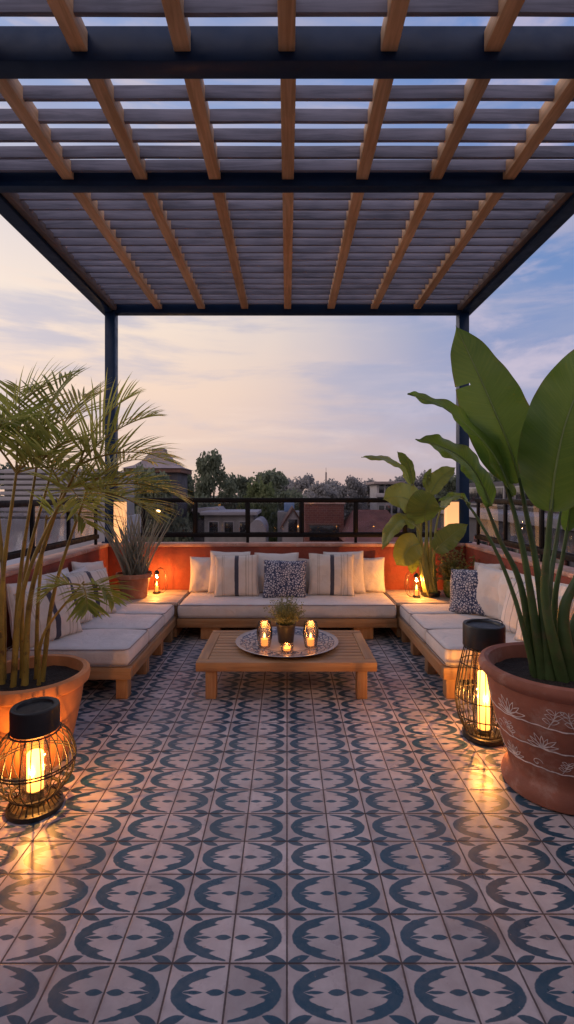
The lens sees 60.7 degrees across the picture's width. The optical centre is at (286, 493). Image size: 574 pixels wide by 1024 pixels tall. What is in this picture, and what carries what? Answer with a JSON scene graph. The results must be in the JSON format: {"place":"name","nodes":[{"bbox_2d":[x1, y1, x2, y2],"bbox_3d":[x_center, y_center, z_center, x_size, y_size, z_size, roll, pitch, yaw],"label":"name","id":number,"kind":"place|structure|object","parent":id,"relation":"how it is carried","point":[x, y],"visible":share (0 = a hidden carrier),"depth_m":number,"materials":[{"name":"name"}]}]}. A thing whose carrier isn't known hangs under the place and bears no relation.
{"place":"outdoors","nodes":[
{"label":"outdoors","id":0,"kind":"place"},
{"bbox_2d":[6,558,25,565],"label":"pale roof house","id":1,"kind":"structure","parent":0,"point":[13,561],"depth_m":7.83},
{"bbox_2d":[0,469,140,557],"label":"louvred house","id":2,"kind":"structure","parent":0,"point":[19,514],"depth_m":12.20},
{"bbox_2d":[200,509,260,541],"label":"flat roof house","id":3,"kind":"structure","parent":0,"point":[227,520],"depth_m":28.50,"materials":[{"name":"grey paint"}]},
{"bbox_2d":[208,521,218,531],"bbox_3d":[-4.267,1.971,28.480,0.620,0.720,0.080,0,0,0],"label":"window","id":4,"kind":"structure","parent":3,"relation":"in","point":[213,526],"depth_m":28.44,"materials":[{"name":"black glass"}]},
{"bbox_2d":[223,521,233,531],"bbox_3d":[-3.381,1.971,28.480,0.620,0.720,0.080,0,0,0],"label":"window","id":5,"kind":"structure","parent":3,"relation":"in","point":[228,526],"depth_m":28.44,"materials":[{"name":"black glass"}]},
{"bbox_2d":[239,521,244,531],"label":"window","id":6,"kind":"structure","parent":3,"relation":"in","point":[241,523],"depth_m":28.44,"materials":[{"name":"black glass"}]},
{"bbox_2d":[0,628,573,1023],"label":"floor","id":7,"kind":"structure","parent":0,"point":[394,847],"depth_m":2.16,"materials":[{"name":"tile"}]},
{"bbox_2d":[0,696,76,824],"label":"lantern","id":8,"kind":"object","parent":7,"relation":"on","point":[37,800],"visible":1,"depth_m":2.51,"materials":[{"name":"black metal"}]},
{"bbox_2d":[0,542,108,650],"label":"parapet wall","id":9,"kind":"structure","parent":7,"relation":"on","point":[87,553],"depth_m":5.04,"materials":[{"name":"paint"}]},
{"bbox_2d":[0,498,98,560],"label":"railing","id":10,"kind":"object","parent":9,"relation":"on","point":[49,546],"visible":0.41,"depth_m":4.80,"materials":[{"name":"black metal"}]},
{"bbox_2d":[0,359,192,777],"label":"potted palm","id":11,"kind":"object","parent":7,"relation":"on","point":[62,678],"visible":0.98,"depth_m":2.96,"materials":[{"name":"green plant"}]},
{"bbox_2d":[88,616,176,698],"bbox_3d":[-1.738,1.510,4.685,1.005,0.259,1.630,0,0,0],"label":"bench","id":12,"kind":"object","parent":7,"relation":"on","point":[124,675],"visible":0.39,"depth_m":3.98,"materials":[{"name":"brown wood"}]},
{"bbox_2d":[7,629,147,666],"bbox_3d":[-1.748,1.297,4.178,0.986,0.162,0.598,0,0,0],"label":"seat cushion","id":13,"kind":"object","parent":12,"relation":"on","point":[108,647],"visible":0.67,"depth_m":3.97,"materials":[{"name":"beige fabric"}]},
{"bbox_2d":[6,577,46,644],"bbox_3d":[-2.164,0.985,4.141,0.178,0.502,0.486,-11,-5,9],"label":"pillow","id":14,"kind":"object","parent":13,"relation":"on","point":[11,590],"visible":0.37,"depth_m":3.93,"materials":[{"name":"beige fabric"}]},
{"bbox_2d":[13,581,82,647],"bbox_3d":[-2.002,1.014,4.132,0.192,0.463,0.505,-23,-9,31],"label":"pillow","id":15,"kind":"object","parent":13,"relation":"on","point":[61,626],"visible":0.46,"depth_m":4.09,"materials":[{"name":"fabric"}]},
{"bbox_2d":[80,614,163,642],"bbox_3d":[-1.748,1.297,4.755,0.986,0.162,0.563,0,0,0],"label":"seat cushion","id":16,"kind":"object","parent":12,"relation":"on","point":[152,624],"visible":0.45,"depth_m":4.67,"materials":[{"name":"beige fabric"}]},
{"bbox_2d":[37,568,68,578],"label":"pillow","id":17,"kind":"object","parent":16,"relation":"on","point":[65,571],"visible":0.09,"depth_m":4.64,"materials":[{"name":"beige fabric"}]},
{"bbox_2d":[46,572,92,622],"bbox_3d":[-2.040,1.000,4.556,0.191,0.483,0.506,-17,-9,22],"label":"pillow","id":18,"kind":"object","parent":16,"relation":"on","point":[79,579],"visible":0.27,"depth_m":4.63,"materials":[{"name":"fabric"}]},
{"bbox_2d":[69,565,87,572],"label":"pillow","id":19,"kind":"object","parent":16,"relation":"on","point":[83,568],"visible":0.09,"depth_m":5.11,"materials":[{"name":"beige fabric"}]},
{"bbox_2d":[66,567,116,616],"bbox_3d":[-1.967,1.003,4.901,0.184,0.482,0.505,-23,-12,30],"label":"pillow","id":20,"kind":"object","parent":16,"relation":"on","point":[97,574],"visible":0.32,"depth_m":4.94,"materials":[{"name":"fabric"}]},
{"bbox_2d":[109,604,173,625],"bbox_3d":[-1.748,1.297,5.268,0.986,0.162,0.468,0,0,0],"label":"seat cushion","id":21,"kind":"object","parent":12,"relation":"on","point":[166,611],"visible":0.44,"depth_m":5.21,"materials":[{"name":"beige fabric"}]},
{"bbox_2d":[71,561,103,570],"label":"pillow","id":22,"kind":"object","parent":21,"relation":"on","point":[91,566],"visible":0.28,"depth_m":5.31,"materials":[{"name":"beige fabric"}]},
{"bbox_2d":[113,590,189,636],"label":"corner deck","id":23,"kind":"structure","parent":7,"relation":"on","point":[175,597],"depth_m":5.67,"materials":[{"name":"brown wood"}]},
{"bbox_2d":[91,496,178,599],"bbox_3d":[-1.797,0.625,5.772,1.074,1.206,0.829,0,0,-10],"label":"potted spiky plant","id":24,"kind":"object","parent":23,"relation":"on","point":[134,563],"visible":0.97,"depth_m":5.68,"materials":[{"name":"green plant"}]},
{"bbox_2d":[153,567,167,593],"bbox_3d":[-1.558,1.072,6.055,0.181,0.313,0.168,0,0,0],"label":"candle lantern","id":25,"kind":"object","parent":23,"relation":"on","point":[156,591],"visible":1,"depth_m":6.01,"materials":[{"name":"black metal"}]},
{"bbox_2d":[196,630,376,698],"bbox_3d":[-0.005,1.490,4.340,1.440,0.299,0.920,0,0,0],"label":"coffee table","id":26,"kind":"object","parent":7,"relation":"on","point":[222,651],"visible":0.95,"depth_m":3.93,"materials":[{"name":"brown wood"}]},
{"bbox_2d":[235,626,338,656],"bbox_3d":[0.000,1.321,4.360,0.912,0.036,0.912,0,0,0],"label":"serving tray","id":27,"kind":"object","parent":26,"relation":"on","point":[248,641],"visible":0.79,"depth_m":4.31,"materials":[{"name":"silver metal"}]},
{"bbox_2d":[256,621,271,647],"bbox_3d":[-0.195,1.220,4.240,0.139,0.215,0.139,0,0,0],"label":"candle glass","id":28,"kind":"object","parent":27,"relation":"on","point":[265,643],"visible":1,"depth_m":4.21,"materials":[{"name":"clear glass"}]},
{"bbox_2d":[264,594,306,643],"bbox_3d":[-0.006,1.119,4.354,0.384,0.416,0.410,0,0,-27],"label":"potted herb","id":29,"kind":"object","parent":27,"relation":"on","point":[285,621],"visible":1,"depth_m":4.31,"materials":[{"name":"plant"}]},
{"bbox_2d":[280,643,293,650],"bbox_3d":[0.000,1.300,4.120,0.110,0.055,0.110,0,0,0],"label":"tealight","id":30,"kind":"object","parent":27,"relation":"on","point":[287,648],"visible":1,"depth_m":4.10,"materials":[{"name":"yellow glass"}]},
{"bbox_2d":[303,621,318,647],"bbox_3d":[0.205,1.220,4.240,0.139,0.215,0.139,0,0,0],"label":"candle glass","id":31,"kind":"object","parent":27,"relation":"on","point":[309,642],"visible":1,"depth_m":4.21,"materials":[{"name":"clear glass"}]},
{"bbox_2d":[108,542,465,592],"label":"parapet wall","id":32,"kind":"structure","parent":7,"relation":"on","point":[172,559],"depth_m":6.27,"materials":[{"name":"paint"}]},
{"bbox_2d":[113,501,126,542],"bbox_3d":[-2.155,0.367,6.335,0.142,0.544,0.142,0,0,0],"label":"column lamp","id":33,"kind":"object","parent":32,"relation":"on","point":[120,512],"visible":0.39,"depth_m":6.27,"materials":[{"name":"beige"}]},
{"bbox_2d":[0,0,573,542],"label":"pergola","id":34,"kind":"object","parent":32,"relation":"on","point":[288,226],"visible":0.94,"depth_m":3.66,"materials":[{"name":"black metal"}]},
{"bbox_2d":[140,498,452,542],"bbox_3d":[0.130,0.349,6.360,4.060,0.579,0.055,0,0,0],"label":"railing","id":35,"kind":"object","parent":32,"relation":"on","point":[247,533],"visible":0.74,"depth_m":6.33,"materials":[{"name":"black metal"}]},
{"bbox_2d":[444,501,459,542],"bbox_3d":[2.125,0.367,6.335,0.167,0.544,0.142,0,0,0],"label":"column lamp","id":36,"kind":"object","parent":32,"relation":"on","point":[451,513],"visible":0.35,"depth_m":6.27,"materials":[{"name":"beige"}]},
{"bbox_2d":[177,618,396,638],"bbox_3d":[0.000,1.514,5.832,2.450,0.249,0.805,0,0,0],"label":"bench","id":37,"kind":"object","parent":7,"relation":"on","point":[364,626],"visible":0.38,"depth_m":5.43,"materials":[{"name":"brown wood"}]},
{"bbox_2d":[178,591,395,617],"bbox_3d":[0.000,1.301,5.835,2.443,0.173,0.813,0,0,0],"label":"seat cushion","id":38,"kind":"object","parent":37,"relation":"on","point":[203,604],"visible":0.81,"depth_m":5.44,"materials":[{"name":"beige fabric"}]},
{"bbox_2d":[189,557,210,591],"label":"pillow","id":39,"kind":"object","parent":38,"relation":"on","point":[200,570],"visible":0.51,"depth_m":6.07,"materials":[{"name":"beige fabric"}]},
{"bbox_2d":[208,551,249,592],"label":"pillow","id":40,"kind":"object","parent":38,"relation":"on","point":[211,588],"visible":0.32,"depth_m":6.06,"materials":[{"name":"beige fabric"}]},
{"bbox_2d":[214,554,258,596],"bbox_3d":[-0.607,0.988,5.892,0.535,0.503,0.194,-1,-14,-2],"label":"pillow","id":41,"kind":"object","parent":38,"relation":"on","point":[236,575],"visible":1,"depth_m":5.83,"materials":[{"name":"fabric"}]},
{"bbox_2d":[254,552,298,592],"bbox_3d":[-0.130,0.986,6.075,0.556,0.503,0.174,0,-12,0],"label":"pillow","id":42,"kind":"object","parent":38,"relation":"on","point":[262,557],"visible":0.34,"depth_m":6.06,"materials":[{"name":"beige fabric"}]},
{"bbox_2d":[263,560,306,597],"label":"pillow","id":43,"kind":"object","parent":38,"relation":"on","point":[283,578],"visible":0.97,"depth_m":5.74,"materials":[{"name":"blue fabric"}]},
{"bbox_2d":[298,558,309,592],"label":"pillow","id":44,"kind":"object","parent":38,"relation":"on","point":[307,574],"visible":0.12,"depth_m":6.03,"materials":[{"name":"beige fabric"}]},
{"bbox_2d":[308,553,354,595],"bbox_3d":[0.537,0.984,5.917,0.556,0.513,0.195,1,-14,2],"label":"pillow","id":45,"kind":"object","parent":38,"relation":"on","point":[331,574],"visible":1,"depth_m":5.85,"materials":[{"name":"fabric"}]},
{"bbox_2d":[323,551,365,592],"bbox_3d":[0.708,0.977,6.056,0.506,0.523,0.173,-1,-12,-3],"label":"pillow","id":46,"kind":"object","parent":38,"relation":"on","point":[358,579],"visible":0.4,"depth_m":6.01,"materials":[{"name":"beige fabric"}]},
{"bbox_2d":[363,557,384,591],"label":"pillow","id":47,"kind":"object","parent":38,"relation":"on","point":[373,569],"visible":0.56,"depth_m":6.08,"materials":[{"name":"beige fabric"}]},
{"bbox_2d":[384,590,449,636],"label":"corner deck","id":48,"kind":"structure","parent":7,"relation":"on","point":[398,597],"depth_m":5.67,"materials":[{"name":"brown wood"}]},
{"bbox_2d":[405,571,420,597],"bbox_3d":[1.489,1.072,5.825,0.178,0.313,0.168,0,0,0],"label":"candle lantern","id":49,"kind":"object","parent":48,"relation":"on","point":[416,595],"visible":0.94,"depth_m":5.77,"materials":[{"name":"black metal"}]},
{"bbox_2d":[361,452,467,597],"bbox_3d":[1.483,0.359,5.681,1.221,1.740,0.601,0,0,-10],"label":"banana plant","id":50,"kind":"object","parent":48,"relation":"on","point":[411,551],"visible":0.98,"depth_m":5.59,"materials":[{"name":"green plant"}]},
{"bbox_2d":[428,546,478,597],"bbox_3d":[1.944,0.920,5.864,0.742,0.618,0.693,0,0,34],"label":"potted bush","id":51,"kind":"object","parent":48,"relation":"on","point":[445,569],"visible":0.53,"depth_m":5.77,"materials":[{"name":"green plant"}]},
{"bbox_2d":[397,616,479,698],"bbox_3d":[1.738,1.510,4.685,1.005,0.259,1.630,0,0,0],"label":"bench","id":52,"kind":"object","parent":7,"relation":"on","point":[434,664],"visible":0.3,"depth_m":4.19,"materials":[{"name":"brown wood"}]},
{"bbox_2d":[400,604,458,625],"bbox_3d":[1.748,1.299,5.268,0.986,0.158,0.468,0,0,0],"label":"seat cushion","id":53,"kind":"object","parent":52,"relation":"on","point":[407,611],"visible":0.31,"depth_m":5.21,"materials":[{"name":"beige fabric"}]},
{"bbox_2d":[449,569,486,615],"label":"pillow","id":54,"kind":"object","parent":53,"relation":"on","point":[463,588],"visible":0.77,"depth_m":5.00,"materials":[{"name":"blue fabric"}]},
{"bbox_2d":[474,562,501,569],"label":"pillow","id":55,"kind":"object","parent":53,"relation":"on","point":[496,566],"visible":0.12,"depth_m":5.26,"materials":[{"name":"beige fabric"}]},
{"bbox_2d":[410,614,499,642],"bbox_3d":[1.748,1.298,4.755,0.986,0.161,0.563,0,0,0],"label":"seat cushion","id":56,"kind":"object","parent":52,"relation":"on","point":[420,624],"visible":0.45,"depth_m":4.74,"materials":[{"name":"beige fabric"}]},
{"bbox_2d":[476,564,501,619],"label":"pillow","id":57,"kind":"object","parent":56,"relation":"on","point":[487,596],"visible":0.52,"depth_m":4.80,"materials":[{"name":"beige fabric"}]},
{"bbox_2d":[426,629,518,666],"bbox_3d":[1.748,1.298,4.178,0.986,0.160,0.598,0,0,0],"label":"seat cushion","id":58,"kind":"object","parent":52,"relation":"on","point":[446,645],"visible":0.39,"depth_m":4.06,"materials":[{"name":"beige fabric"}]},
{"bbox_2d":[495,569,524,618],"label":"pillow","id":59,"kind":"object","parent":58,"relation":"on","point":[502,587],"visible":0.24,"depth_m":4.65,"materials":[{"name":"beige fabric"}]},
{"bbox_2d":[500,577,525,633],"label":"pillow","id":60,"kind":"object","parent":58,"relation":"on","point":[509,618],"visible":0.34,"depth_m":4.28,"materials":[{"name":"fabric"}]},
{"bbox_2d":[514,589,573,641],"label":"pillow","id":61,"kind":"object","parent":58,"relation":"on","point":[518,636],"visible":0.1,"depth_m":4.02,"materials":[{"name":"fabric"}]},
{"bbox_2d":[531,575,573,598],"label":"pillow","id":62,"kind":"object","parent":58,"relation":"on","point":[562,587],"visible":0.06,"depth_m":3.92,"materials":[{"name":"beige fabric"}]},
{"bbox_2d":[455,618,505,746],"bbox_3d":[1.325,1.237,3.300,0.372,0.804,0.371,0,0,0],"label":"lantern","id":63,"kind":"object","parent":7,"relation":"on","point":[479,635],"visible":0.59,"depth_m":3.26,"materials":[{"name":"black metal"}]},
{"bbox_2d":[407,327,573,814],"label":"potted banana plant","id":64,"kind":"object","parent":7,"relation":"on","point":[514,437],"visible":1,"depth_m":2.69,"materials":[{"name":"green plant"}]},
{"bbox_2d":[465,542,573,583],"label":"parapet wall","id":65,"kind":"structure","parent":7,"relation":"on","point":[484,553],"depth_m":5.36,"materials":[{"name":"paint"}]},
{"bbox_2d":[475,498,573,561],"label":"railing","id":66,"kind":"object","parent":65,"relation":"on","point":[514,544],"visible":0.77,"depth_m":5.19,"materials":[{"name":"black metal"}]},
{"bbox_2d":[0,17,573,495],"label":"sky","id":67,"kind":"structure","parent":0,"point":[296,396],"materials":[{"name":"blue"}]},
{"bbox_2d":[277,510,298,541],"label":"grey block","id":68,"kind":"structure","parent":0,"point":[281,514],"depth_m":33.00,"materials":[{"name":"grey concrete"}]},
{"bbox_2d":[284,503,293,511],"bbox_3d":[0.148,0.929,33.650,0.700,0.655,0.700,0,0,0],"label":"water tank","id":69,"kind":"object","parent":68,"relation":"on","point":[287,506],"visible":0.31,"depth_m":33.30,"materials":[{"name":"blue plastic"}]},
{"bbox_2d":[280,506,302,541],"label":"gabled house","id":70,"kind":"structure","parent":0,"point":[290,522],"depth_m":27.00,"materials":[{"name":"brown tile"}]},
{"bbox_2d":[287,518,297,531],"bbox_3d":[0.322,1.840,26.980,0.620,0.920,0.080,0,0,0],"label":"window","id":71,"kind":"structure","parent":70,"relation":"in","point":[292,523],"depth_m":26.94,"materials":[{"name":"black glass"}]},
{"bbox_2d":[303,503,344,541],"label":"brick building","id":72,"kind":"structure","parent":0,"point":[323,517],"depth_m":24.00,"materials":[{"name":"brown brick"}]},
{"bbox_2d":[339,510,401,541],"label":"red roof house","id":73,"kind":"structure","parent":0,"point":[373,520],"depth_m":22.99,"materials":[{"name":"brick"}]},
{"bbox_2d":[428,481,573,567],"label":"neighbour house","id":74,"kind":"structure","parent":0,"point":[496,510],"depth_m":10.71,"materials":[{"name":"grey brick"}]},
{"bbox_2d":[469,487,481,504],"bbox_3d":[5.547,0.080,14.450,0.065,0.520,0.900,0,0,0],"label":"window","id":75,"kind":"structure","parent":74,"relation":"in","point":[473,493],"depth_m":14.53,"materials":[{"name":"grey glass"}]},
{"bbox_2d":[474,536,490,545],"bbox_3d":[4.547,1.640,11.450,0.065,1.200,0.900,0,0,0],"label":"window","id":76,"kind":"structure","parent":74,"relation":"in","point":[475,540],"depth_m":11.26,"materials":[{"name":"glass"}]},
{"bbox_2d":[492,486,505,505],"bbox_3d":[5.547,0.080,12.950,0.065,0.520,0.900,0,0,0],"label":"window","id":77,"kind":"structure","parent":74,"relation":"in","point":[500,490],"depth_m":12.66,"materials":[{"name":"grey glass"}]},
{"bbox_2d":[506,546,520,553],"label":"window","id":78,"kind":"structure","parent":74,"relation":"in","point":[515,550],"depth_m":9.77,"materials":[{"name":"glass"}]},
{"bbox_2d":[515,486,534,507],"bbox_3d":[5.547,0.080,11.450,0.065,0.520,0.900,0,0,0],"label":"window","id":79,"kind":"structure","parent":74,"relation":"in","point":[518,496],"depth_m":11.66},
{"bbox_2d":[538,554,566,565],"bbox_3d":[4.547,1.640,8.450,0.065,1.200,0.900,0,0,0],"label":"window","id":80,"kind":"structure","parent":74,"relation":"in","point":[557,560],"depth_m":8.15,"materials":[{"name":"grey glass"}]},
{"label":"ground","id":81,"kind":"structure","parent":0,"visible":0},
{"bbox_2d":[0,462,27,518],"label":"tree","id":82,"kind":"object","parent":81,"relation":"on","point":[6,466],"visible":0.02,"depth_m":47.69,"materials":[{"name":"green plant"}]},
{"bbox_2d":[126,461,155,526],"bbox_3d":[-7.905,3.068,25.976,2.919,9.610,2.522,0,0,-34],"label":"tree","id":83,"kind":"object","parent":81,"relation":"on","point":[137,470],"visible":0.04,"depth_m":25.70,"materials":[{"name":"green plant"}]},
{"bbox_2d":[123,448,192,517],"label":"pavilion","id":84,"kind":"structure","parent":81,"relation":"on","point":[177,472],"depth_m":30.47,"materials":[{"name":"stone"}]},
{"bbox_2d":[154,503,163,541],"bbox_3d":[-5.518,4.101,21.170,0.240,7.477,0.780,0,0,0],"label":"street lamp","id":85,"kind":"object","parent":81,"relation":"on","point":[162,530],"visible":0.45,"depth_m":21.46,"materials":[{"name":"black metal"}]},
{"bbox_2d":[134,464,192,541],"bbox_3d":[-6.333,3.217,23.968,3.753,9.310,3.242,0,0,31],"label":"tree","id":86,"kind":"object","parent":81,"relation":"on","point":[179,524],"visible":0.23,"depth_m":23.67,"materials":[{"name":"green plant"}]},
{"bbox_2d":[187,475,201,518],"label":"tree","id":87,"kind":"object","parent":81,"relation":"on","point":[189,487],"visible":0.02,"depth_m":44.09,"materials":[{"name":"green plant"}]},
{"bbox_2d":[187,493,220,541],"bbox_3d":[-6.088,3.913,34.068,4.122,7.909,4.771,0,0,22],"label":"tree","id":88,"kind":"object","parent":81,"relation":"on","point":[190,511],"visible":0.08,"depth_m":33.49,"materials":[{"name":"green plant"}]},
{"bbox_2d":[192,506,224,541],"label":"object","id":89,"kind":"object","parent":81,"relation":"on","point":[200,528],"visible":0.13,"depth_m":31.10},
{"bbox_2d":[190,448,239,517],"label":"tree","id":90,"kind":"object","parent":81,"relation":"on","point":[209,466],"visible":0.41,"depth_m":41.09,"materials":[{"name":"green plant"}]},
{"bbox_2d":[214,472,252,508],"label":"tree","id":91,"kind":"object","parent":81,"relation":"on","point":[241,481],"visible":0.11,"depth_m":49.45,"materials":[{"name":"green plant"}]},
{"bbox_2d":[237,475,277,541],"bbox_3d":[-1.942,3.264,36.002,4.168,9.234,3.831,0,0,0],"label":"tree","id":92,"kind":"object","parent":81,"relation":"on","point":[258,490],"visible":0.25,"depth_m":35.34,"materials":[{"name":"green plant"}]},
{"bbox_2d":[249,516,268,541],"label":"vaulted shed","id":93,"kind":"structure","parent":81,"relation":"on","point":[259,524],"depth_m":26.01,"materials":[{"name":"grey paint"}]},
{"bbox_2d":[238,468,297,524],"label":"tree","id":94,"kind":"object","parent":81,"relation":"on","point":[278,478],"visible":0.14,"depth_m":50.90,"materials":[{"name":"green plant"}]},
{"bbox_2d":[278,477,292,491],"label":"tree","id":95,"kind":"object","parent":81,"relation":"on","point":[290,480],"visible":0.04,"depth_m":71.00,"materials":[{"name":"green plant"}]},
{"bbox_2d":[267,487,306,531],"bbox_3d":[0.299,3.683,40.060,4.156,8.372,4.811,0,0,34],"label":"tree","id":96,"kind":"object","parent":81,"relation":"on","point":[291,494],"visible":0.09,"depth_m":39.69,"materials":[{"name":"green plant"}]},
{"bbox_2d":[286,473,318,507],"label":"tree","id":97,"kind":"object","parent":81,"relation":"on","point":[304,482],"visible":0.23,"depth_m":65.11,"materials":[{"name":"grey plant"}]},
{"bbox_2d":[303,481,345,519],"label":"tree","id":98,"kind":"object","parent":81,"relation":"on","point":[320,490],"visible":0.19,"depth_m":59.23,"materials":[{"name":"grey plant"}]},
{"bbox_2d":[321,478,351,511],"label":"tree","id":99,"kind":"object","parent":81,"relation":"on","point":[332,484],"visible":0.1,"depth_m":69.19,"materials":[{"name":"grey plant"}]},
{"bbox_2d":[334,475,369,518],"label":"tree","id":100,"kind":"object","parent":81,"relation":"on","point":[354,488],"visible":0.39,"depth_m":67.04,"materials":[{"name":"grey plant"}]},
{"bbox_2d":[362,478,373,509],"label":"tree","id":101,"kind":"object","parent":81,"relation":"on","point":[368,490],"visible":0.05,"depth_m":69.64,"materials":[{"name":"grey plant"}]},
{"bbox_2d":[366,481,404,515],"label":"villa","id":102,"kind":"object","parent":81,"relation":"on","point":[378,489],"visible":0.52,"depth_m":55.35,"materials":[{"name":"paint"}]},
{"bbox_2d":[378,485,383,492],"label":"window","id":103,"kind":"structure","parent":102,"relation":"in","point":[380,487],"depth_m":55.33,"materials":[{"name":"black glass"}]},
{"bbox_2d":[378,505,383,509],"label":"window","id":104,"kind":"structure","parent":102,"relation":"in","point":[380,507],"depth_m":55.33,"materials":[{"name":"black glass"}]},
{"bbox_2d":[385,505,390,513],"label":"window","id":105,"kind":"structure","parent":102,"relation":"in","point":[387,507],"depth_m":55.33,"materials":[{"name":"black glass"}]},
{"bbox_2d":[392,505,397,513],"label":"window","id":106,"kind":"structure","parent":102,"relation":"in","point":[394,509],"depth_m":55.33,"materials":[{"name":"black glass"}]},
{"bbox_2d":[389,475,425,531],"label":"tree","id":107,"kind":"object","parent":81,"relation":"on","point":[399,478],"visible":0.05,"depth_m":70.68,"materials":[{"name":"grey plant"}]},
{"bbox_2d":[409,470,451,538],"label":"tree","id":108,"kind":"object","parent":81,"relation":"on","point":[420,483],"visible":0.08,"depth_m":69.46,"materials":[{"name":"green plant"}]},
{"bbox_2d":[435,472,473,505],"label":"tree","id":109,"kind":"object","parent":81,"relation":"on","point":[449,485],"visible":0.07,"depth_m":50.08,"materials":[{"name":"green plant"}]},
{"bbox_2d":[488,472,500,481],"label":"tree","id":110,"kind":"object","parent":81,"relation":"on","point":[494,479],"visible":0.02,"depth_m":44.51,"materials":[{"name":"green plant"}]}
]}

